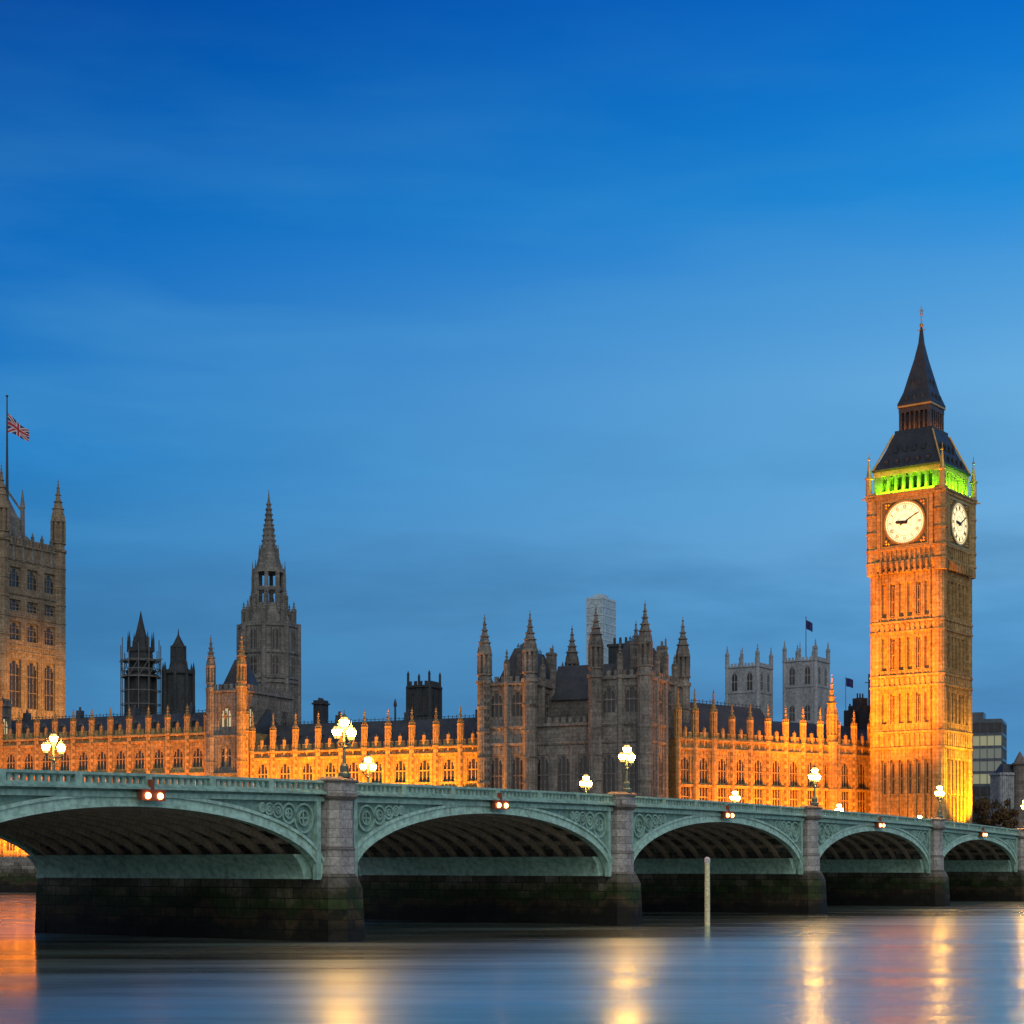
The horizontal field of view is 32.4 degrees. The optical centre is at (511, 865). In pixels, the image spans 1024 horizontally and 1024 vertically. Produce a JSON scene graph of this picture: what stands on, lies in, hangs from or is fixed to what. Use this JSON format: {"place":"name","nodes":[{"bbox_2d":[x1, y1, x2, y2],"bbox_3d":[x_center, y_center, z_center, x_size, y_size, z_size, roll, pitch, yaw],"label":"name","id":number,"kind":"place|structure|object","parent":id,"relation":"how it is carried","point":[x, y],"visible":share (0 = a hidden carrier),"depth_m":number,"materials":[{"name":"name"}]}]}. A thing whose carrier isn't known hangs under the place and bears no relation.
{"place":"outdoors","nodes":[
{"label":"outdoors","id":0,"kind":"place"},
{"bbox_2d":[236,490,300,723],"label":"spire tower","id":1,"kind":"structure","parent":0,"point":[268,628],"depth_m":416.19,"materials":[{"name":"stone"}]},
{"bbox_2d":[250,627,256,649],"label":"window","id":2,"kind":"structure","parent":1,"relation":"in","point":[253,630],"depth_m":413.79,"materials":[{"name":"glass"}]},
{"bbox_2d":[250,654,256,674],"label":"window","id":3,"kind":"structure","parent":1,"relation":"in","point":[253,657],"depth_m":413.79,"materials":[{"name":"glass"}]},
{"bbox_2d":[272,627,278,649],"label":"window","id":4,"kind":"structure","parent":1,"relation":"in","point":[277,628],"depth_m":413.89,"materials":[{"name":"glass"}]},
{"bbox_2d":[0,893,1023,1023],"bbox_3d":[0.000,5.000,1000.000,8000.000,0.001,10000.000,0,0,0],"label":"river water","id":5,"kind":"structure","parent":0,"point":[958,962],"depth_m":82.13,"materials":[{"name":"liquid"}]},
{"bbox_2d":[0,857,358,892],"bbox_3d":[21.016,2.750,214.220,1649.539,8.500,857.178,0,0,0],"label":"embankment wall","id":6,"kind":"structure","parent":5,"relation":"in","point":[18,874],"depth_m":321.62,"materials":[{"name":"stone"}]},
{"bbox_2d":[0,769,1023,941],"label":"arch bridge","id":7,"kind":"structure","parent":5,"relation":"on","point":[233,858],"depth_m":144.88,"materials":[{"name":"green paint"}]},
{"bbox_2d":[41,728,65,780],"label":"street lamp","id":8,"kind":"object","parent":7,"relation":"on","point":[53,738],"visible":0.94,"depth_m":131.53,"materials":[{"name":"glass"}]},
{"bbox_2d":[137,779,166,800],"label":"navigation light","id":9,"kind":"object","parent":7,"relation":"attached to","point":[152,794],"visible":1,"depth_m":101.87,"materials":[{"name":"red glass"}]},
{"bbox_2d":[332,711,356,776],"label":"street lamp","id":10,"kind":"object","parent":7,"relation":"on","point":[338,729],"visible":1,"depth_m":116.59,"materials":[{"name":"glass"}]},
{"bbox_2d":[359,753,376,781],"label":"street lamp","id":11,"kind":"object","parent":7,"relation":"on","point":[365,764],"visible":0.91,"depth_m":163.94,"materials":[{"name":"glass"}]},
{"bbox_2d":[491,793,509,809],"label":"navigation light","id":12,"kind":"object","parent":7,"relation":"attached to","point":[500,804],"visible":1,"depth_m":132.94,"materials":[{"name":"red glass"}]},
{"bbox_2d":[579,773,591,792],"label":"street lamp","id":13,"kind":"object","parent":7,"relation":"on","point":[585,781],"visible":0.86,"depth_m":197.65,"materials":[{"name":"glass"}]},
{"bbox_2d":[618,743,634,791],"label":"street lamp","id":14,"kind":"object","parent":7,"relation":"on","point":[626,753],"visible":1,"depth_m":148.99,"materials":[{"name":"glass"}]},
{"bbox_2d":[808,762,820,805],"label":"street lamp","id":15,"kind":"object","parent":7,"relation":"on","point":[814,775],"visible":1,"depth_m":182.72,"materials":[{"name":"glass"}]},
{"bbox_2d":[934,781,944,817],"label":"street lamp","id":16,"kind":"object","parent":7,"relation":"on","point":[939,792],"visible":1,"depth_m":215.12,"materials":[{"name":"metal"}]},
{"bbox_2d":[704,857,709,924],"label":"mooring post","id":17,"kind":"object","parent":5,"relation":"in","point":[707,889],"visible":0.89,"depth_m":146.81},
{"bbox_2d":[0,0,1023,763],"label":"sky","id":18,"kind":"structure","parent":0,"point":[505,311],"materials":[{"name":"blue"}]},
{"bbox_2d":[586,594,615,664],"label":"glass tower","id":19,"kind":"structure","parent":0,"point":[604,605],"depth_m":903.73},
{"bbox_2d":[972,712,1006,823],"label":"office block","id":20,"kind":"structure","parent":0,"point":[989,746],"depth_m":471.56,"materials":[{"name":"grey glass"}]},
{"bbox_2d":[973,774,989,783],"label":"window","id":21,"kind":"structure","parent":20,"relation":"in","point":[977,778],"depth_m":471.87,"materials":[{"name":"yellow"}]},
{"bbox_2d":[973,787,989,796],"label":"window","id":22,"kind":"structure","parent":20,"relation":"in","point":[976,790],"depth_m":471.75,"materials":[{"name":"grey glass"}]},
{"bbox_2d":[973,723,1000,732],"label":"window","id":23,"kind":"structure","parent":20,"relation":"in","point":[977,727],"depth_m":471.35,"materials":[{"name":"grey glass"}]},
{"bbox_2d":[973,735,1000,745],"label":"window","id":24,"kind":"structure","parent":20,"relation":"in","point":[977,740],"depth_m":471.41,"materials":[{"name":"yellow"}]},
{"bbox_2d":[973,748,1000,758],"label":"window","id":25,"kind":"structure","parent":20,"relation":"in","point":[977,753],"depth_m":471.29,"materials":[{"name":"grey"}]},
{"bbox_2d":[973,761,1000,770],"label":"window","id":26,"kind":"structure","parent":20,"relation":"in","point":[977,765],"depth_m":471.52,"materials":[{"name":"grey"}]},
{"label":"ground","id":27,"kind":"structure","parent":0,"visible":0},
{"bbox_2d":[0,673,12,856],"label":"palace tower","id":28,"kind":"structure","parent":27,"relation":"on","point":[5,707],"depth_m":337.92,"materials":[{"name":"stone"}]},
{"bbox_2d":[0,395,66,719],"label":"square tower","id":29,"kind":"structure","parent":27,"relation":"on","point":[33,624],"depth_m":463.98,"materials":[{"name":"brown stone"}]},
{"bbox_2d":[10,658,18,707],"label":"window","id":30,"kind":"structure","parent":29,"relation":"in","point":[14,663],"depth_m":457.57,"materials":[{"name":"grey glass"}]},
{"bbox_2d":[10,621,18,639],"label":"window","id":31,"kind":"structure","parent":29,"relation":"in","point":[14,626],"depth_m":457.57,"materials":[{"name":"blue glass"}]},
{"bbox_2d":[10,566,18,587],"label":"window","id":32,"kind":"structure","parent":29,"relation":"in","point":[14,572],"depth_m":457.57,"materials":[{"name":"blue glass"}]},
{"bbox_2d":[8,414,28,440],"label":"flag","id":33,"kind":"object","parent":29,"relation":"attached to","point":[15,427],"visible":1,"depth_m":468.25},
{"bbox_2d":[27,661,36,709],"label":"window","id":34,"kind":"structure","parent":29,"relation":"in","point":[31,666],"depth_m":462.97,"materials":[{"name":"grey glass"}]},
{"bbox_2d":[27,623,36,642],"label":"window","id":35,"kind":"structure","parent":29,"relation":"in","point":[31,628],"depth_m":463.02,"materials":[{"name":"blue glass"}]},
{"bbox_2d":[27,570,36,590],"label":"window","id":36,"kind":"structure","parent":29,"relation":"in","point":[31,575],"depth_m":462.97,"materials":[{"name":"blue glass"}]},
{"bbox_2d":[45,663,53,710],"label":"window","id":37,"kind":"structure","parent":29,"relation":"in","point":[49,668],"depth_m":468.88,"materials":[{"name":"grey glass"}]},
{"bbox_2d":[45,626,53,645],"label":"window","id":38,"kind":"structure","parent":29,"relation":"in","point":[49,631],"depth_m":468.88,"materials":[{"name":"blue glass"}]},
{"bbox_2d":[45,574,53,593],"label":"window","id":39,"kind":"structure","parent":29,"relation":"in","point":[49,579],"depth_m":468.88,"materials":[{"name":"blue glass"}]},
{"bbox_2d":[1,702,276,856],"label":"palace block","id":40,"kind":"structure","parent":27,"relation":"on","point":[134,741],"depth_m":326.89,"materials":[{"name":"stone"}]},
{"bbox_2d":[6,753,14,768],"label":"window","id":41,"kind":"structure","parent":40,"relation":"in","point":[10,757],"depth_m":336.32,"materials":[{"name":"glass"}]},
{"bbox_2d":[24,753,32,769],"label":"window","id":42,"kind":"structure","parent":40,"relation":"in","point":[28,757],"depth_m":334.52,"materials":[{"name":"glass"}]},
{"bbox_2d":[42,752,50,769],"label":"window","id":43,"kind":"structure","parent":40,"relation":"in","point":[46,762],"depth_m":332.81,"materials":[{"name":"glass"}]},
{"bbox_2d":[60,751,68,770],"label":"window","id":44,"kind":"structure","parent":40,"relation":"in","point":[64,761],"depth_m":331.03,"materials":[{"name":"glass"}]},
{"bbox_2d":[78,751,86,769],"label":"window","id":45,"kind":"structure","parent":40,"relation":"in","point":[82,755],"depth_m":329.34,"materials":[{"name":"glass"}]},
{"bbox_2d":[97,750,105,769],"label":"window","id":46,"kind":"structure","parent":40,"relation":"in","point":[101,754],"depth_m":327.57,"materials":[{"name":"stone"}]},
{"bbox_2d":[116,750,124,768],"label":"window","id":47,"kind":"structure","parent":40,"relation":"in","point":[120,754],"depth_m":325.90,"materials":[{"name":"glass"}]},
{"bbox_2d":[135,749,143,768],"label":"window","id":48,"kind":"structure","parent":40,"relation":"in","point":[139,753],"depth_m":324.15,"materials":[{"name":"glass"}]},
{"bbox_2d":[154,748,162,767],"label":"window","id":49,"kind":"structure","parent":40,"relation":"in","point":[158,752],"depth_m":322.34,"materials":[{"name":"glass"}]},
{"bbox_2d":[173,748,182,767],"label":"window","id":50,"kind":"structure","parent":40,"relation":"in","point":[177,752],"depth_m":320.61,"materials":[{"name":"glass"}]},
{"bbox_2d":[193,747,201,766],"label":"window","id":51,"kind":"structure","parent":40,"relation":"in","point":[197,751],"depth_m":318.89,"materials":[{"name":"glass"}]},
{"bbox_2d":[119,611,161,715],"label":"ventilation tower","id":52,"kind":"structure","parent":27,"relation":"on","point":[140,677],"depth_m":397.59,"materials":[{"name":"stone"}]},
{"bbox_2d":[161,629,194,713],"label":"ventilation tower","id":53,"kind":"structure","parent":27,"relation":"on","point":[178,684],"depth_m":397.65,"materials":[{"name":"stone"}]},
{"bbox_2d":[205,633,294,786],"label":"palace tower","id":54,"kind":"structure","parent":27,"relation":"on","point":[236,691],"depth_m":315.86,"materials":[{"name":"stone"}]},
{"bbox_2d":[221,745,230,766],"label":"window","id":55,"kind":"structure","parent":54,"relation":"in","point":[228,755],"depth_m":315.48,"materials":[{"name":"glass"}]},
{"bbox_2d":[221,707,230,726],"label":"window","id":56,"kind":"structure","parent":54,"relation":"in","point":[223,709],"depth_m":315.48,"materials":[{"name":"glass"}]},
{"bbox_2d":[249,699,476,788],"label":"palace wing","id":57,"kind":"structure","parent":27,"relation":"on","point":[408,749],"depth_m":305.95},
{"bbox_2d":[257,763,266,777],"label":"window","id":58,"kind":"structure","parent":57,"relation":"in","point":[261,767],"depth_m":314.25,"materials":[{"name":"glass"}]},
{"bbox_2d":[279,763,289,778],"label":"window","id":59,"kind":"structure","parent":57,"relation":"in","point":[284,768],"depth_m":312.27,"materials":[{"name":"glass"}]},
{"bbox_2d":[302,762,311,779],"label":"window","id":60,"kind":"structure","parent":57,"relation":"in","point":[306,766],"depth_m":310.44,"materials":[{"name":"glass"}]},
{"bbox_2d":[312,698,329,723],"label":"chimney stack","id":61,"kind":"object","parent":57,"relation":"on","point":[320,705],"visible":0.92,"depth_m":344.11,"materials":[{"name":"stone"}]},
{"bbox_2d":[325,761,334,776],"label":"window","id":62,"kind":"structure","parent":57,"relation":"in","point":[330,765],"depth_m":308.48,"materials":[{"name":"stone"}]},
{"bbox_2d":[348,761,357,779],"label":"window","id":63,"kind":"structure","parent":57,"relation":"in","point":[353,765],"depth_m":306.60,"materials":[{"name":"glass"}]},
{"bbox_2d":[371,760,381,782],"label":"window","id":64,"kind":"structure","parent":57,"relation":"in","point":[377,777],"depth_m":304.51,"materials":[{"name":"glass"}]},
{"bbox_2d":[395,759,405,782],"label":"window","id":65,"kind":"structure","parent":57,"relation":"in","point":[400,765],"depth_m":302.81,"materials":[{"name":"glass"}]},
{"bbox_2d":[419,759,429,781],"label":"window","id":66,"kind":"structure","parent":57,"relation":"in","point":[424,764],"depth_m":300.96,"materials":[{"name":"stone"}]},
{"bbox_2d":[443,758,453,781],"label":"window","id":67,"kind":"structure","parent":57,"relation":"in","point":[448,763],"depth_m":299.06,"materials":[{"name":"glass"}]},
{"bbox_2d":[467,757,476,780],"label":"window","id":68,"kind":"structure","parent":57,"relation":"in","point":[471,762],"depth_m":297.17,"materials":[{"name":"glass"}]},
{"bbox_2d":[406,670,442,719],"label":"pinnacled tower","id":69,"kind":"structure","parent":27,"relation":"on","point":[422,700],"depth_m":397.48,"materials":[{"name":"stone"}]},
{"bbox_2d":[476,604,690,797],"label":"palace pavilion","id":70,"kind":"structure","parent":27,"relation":"on","point":[544,723],"depth_m":290.57,"materials":[{"name":"stone"}]},
{"bbox_2d":[491,756,502,788],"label":"window","id":71,"kind":"structure","parent":70,"relation":"in","point":[496,761],"depth_m":294.21,"materials":[{"name":"glass"}]},
{"bbox_2d":[491,691,502,716],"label":"window","id":72,"kind":"structure","parent":70,"relation":"in","point":[496,697],"depth_m":294.21,"materials":[{"name":"glass"}]},
{"bbox_2d":[512,756,522,789],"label":"window","id":73,"kind":"structure","parent":70,"relation":"in","point":[517,761],"depth_m":292.70,"materials":[{"name":"glass"}]},
{"bbox_2d":[512,691,522,715],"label":"window","id":74,"kind":"structure","parent":70,"relation":"in","point":[517,696],"depth_m":292.70,"materials":[{"name":"glass"}]},
{"bbox_2d":[537,755,548,790],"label":"window","id":75,"kind":"structure","parent":70,"relation":"in","point":[542,760],"depth_m":291.35,"materials":[{"name":"glass"}]},
{"bbox_2d":[557,755,569,791],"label":"window","id":76,"kind":"structure","parent":70,"relation":"in","point":[563,761],"depth_m":289.86,"materials":[{"name":"glass"}]},
{"bbox_2d":[579,754,587,792],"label":"window","id":77,"kind":"structure","parent":70,"relation":"in","point":[583,758],"depth_m":288.38,"materials":[{"name":"glass"}]},
{"bbox_2d":[603,753,614,793],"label":"window","id":78,"kind":"structure","parent":70,"relation":"in","point":[608,758],"depth_m":285.99,"materials":[{"name":"glass"}]},
{"bbox_2d":[603,686,614,712],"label":"window","id":79,"kind":"structure","parent":70,"relation":"in","point":[608,692],"depth_m":285.99,"materials":[{"name":"glass"}]},
{"bbox_2d":[625,753,636,792],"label":"window","id":80,"kind":"structure","parent":70,"relation":"in","point":[632,771],"depth_m":284.32,"materials":[{"name":"glass"}]},
{"bbox_2d":[625,686,636,711],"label":"window","id":81,"kind":"structure","parent":70,"relation":"in","point":[630,691],"depth_m":284.46,"materials":[{"name":"glass"}]},
{"bbox_2d":[659,755,661,794],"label":"window","id":82,"kind":"structure","parent":70,"relation":"in","point":[660,756],"depth_m":290.28,"materials":[{"name":"glass"}]},
{"bbox_2d":[725,643,773,720],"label":"pinnacled tower","id":83,"kind":"structure","parent":27,"relation":"on","point":[749,684],"depth_m":595.56,"materials":[{"name":"stone"}]},
{"bbox_2d":[731,673,737,691],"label":"window","id":84,"kind":"structure","parent":83,"relation":"in","point":[733,675],"depth_m":596.57,"materials":[{"name":"glass"}]},
{"bbox_2d":[746,672,752,690],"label":"window","id":85,"kind":"structure","parent":83,"relation":"in","point":[749,674],"depth_m":593.59,"materials":[{"name":"glass"}]},
{"bbox_2d":[668,677,869,812],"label":"palace wing","id":86,"kind":"structure","parent":27,"relation":"on","point":[749,754],"depth_m":304.05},
{"bbox_2d":[681,756,688,798],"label":"window","id":87,"kind":"structure","parent":86,"relation":"in","point":[684,759],"depth_m":293.42,"materials":[{"name":"glass"}]},
{"bbox_2d":[700,757,707,800],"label":"window","id":88,"kind":"structure","parent":86,"relation":"in","point":[703,760],"depth_m":295.50,"materials":[{"name":"glass"}]},
{"bbox_2d":[718,757,725,801],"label":"window","id":89,"kind":"structure","parent":86,"relation":"in","point":[721,761],"depth_m":297.53,"materials":[{"name":"glass"}]},
{"bbox_2d":[737,758,744,802],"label":"window","id":90,"kind":"structure","parent":86,"relation":"in","point":[740,761],"depth_m":299.72,"materials":[{"name":"glass"}]},
{"bbox_2d":[755,759,762,803],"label":"window","id":91,"kind":"structure","parent":86,"relation":"in","point":[758,762],"depth_m":301.70,"materials":[{"name":"stone"}]},
{"bbox_2d":[773,760,779,805],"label":"window","id":92,"kind":"structure","parent":86,"relation":"in","point":[776,763],"depth_m":303.84,"materials":[{"name":"stone"}]},
{"bbox_2d":[790,760,797,806],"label":"window","id":93,"kind":"structure","parent":86,"relation":"in","point":[793,764],"depth_m":305.85,"materials":[{"name":"stone"}]},
{"bbox_2d":[808,761,814,804],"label":"window","id":94,"kind":"structure","parent":86,"relation":"in","point":[810,763],"depth_m":307.80,"materials":[{"name":"stone"}]},
{"bbox_2d":[842,763,848,810],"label":"window","id":95,"kind":"structure","parent":86,"relation":"in","point":[845,766],"depth_m":312.11,"materials":[{"name":"glass"}]},
{"bbox_2d":[858,763,864,812],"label":"window","id":96,"kind":"structure","parent":86,"relation":"in","point":[861,766],"depth_m":314.18,"materials":[{"name":"glass"}]},
{"bbox_2d":[782,638,830,724],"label":"pinnacled tower","id":97,"kind":"structure","parent":27,"relation":"on","point":[806,683],"depth_m":595.24,"materials":[{"name":"stone"}]},
{"bbox_2d":[789,666,794,685],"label":"window","id":98,"kind":"structure","parent":97,"relation":"in","point":[791,669],"depth_m":596.64,"materials":[{"name":"glass"}]},
{"bbox_2d":[804,666,810,684],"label":"window","id":99,"kind":"structure","parent":97,"relation":"in","point":[806,668],"depth_m":593.59,"materials":[{"name":"glass"}]},
{"bbox_2d":[862,306,980,823],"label":"clock tower","id":100,"kind":"structure","parent":27,"relation":"on","point":[921,538],"depth_m":303.49,"materials":[{"name":"stone"}]},
{"bbox_2d":[882,764,886,795],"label":"window","id":101,"kind":"structure","parent":100,"relation":"in","point":[884,765],"depth_m":305.33,"materials":[{"name":"glass"}]},
{"bbox_2d":[891,763,894,794],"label":"window","id":102,"kind":"structure","parent":100,"relation":"in","point":[892,764],"depth_m":304.44,"materials":[{"name":"glass"}]},
{"bbox_2d":[899,763,903,794],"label":"window","id":103,"kind":"structure","parent":100,"relation":"in","point":[901,764],"depth_m":303.40,"materials":[{"name":"glass"}]},
{"bbox_2d":[908,763,911,794],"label":"window","id":104,"kind":"structure","parent":100,"relation":"in","point":[909,764],"depth_m":302.51,"materials":[{"name":"glass"}]},
{"bbox_2d":[916,762,920,794],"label":"window","id":105,"kind":"structure","parent":100,"relation":"in","point":[918,763],"depth_m":301.55,"materials":[{"name":"glass"}]},
{"bbox_2d":[917,640,920,668],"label":"window","id":106,"kind":"structure","parent":100,"relation":"in","point":[918,641],"depth_m":301.44,"materials":[{"name":"stone"}]},
{"bbox_2d":[917,585,920,614],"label":"window","id":107,"kind":"structure","parent":100,"relation":"in","point":[918,586],"depth_m":301.41,"materials":[{"name":"stone"}]},
{"bbox_2d":[972,793,991,825],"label":"street tree","id":108,"kind":"object","parent":27,"relation":"on","point":[980,804],"visible":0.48,"depth_m":329.52,"materials":[{"name":"green plant"}]},
{"bbox_2d":[980,799,1007,826],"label":"street tree","id":109,"kind":"object","parent":27,"relation":"on","point":[994,820],"visible":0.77,"depth_m":329.67,"materials":[{"name":"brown plant"}]},
{"bbox_2d":[991,800,1018,828],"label":"street tree","id":110,"kind":"object","parent":27,"relation":"on","point":[1011,822],"visible":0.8,"depth_m":329.15,"materials":[{"name":"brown plant"}]},
{"bbox_2d":[989,751,1023,827],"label":"stone house","id":111,"kind":"structure","parent":27,"relation":"on","point":[1006,781],"depth_m":400.24,"materials":[{"name":"grey stone"}]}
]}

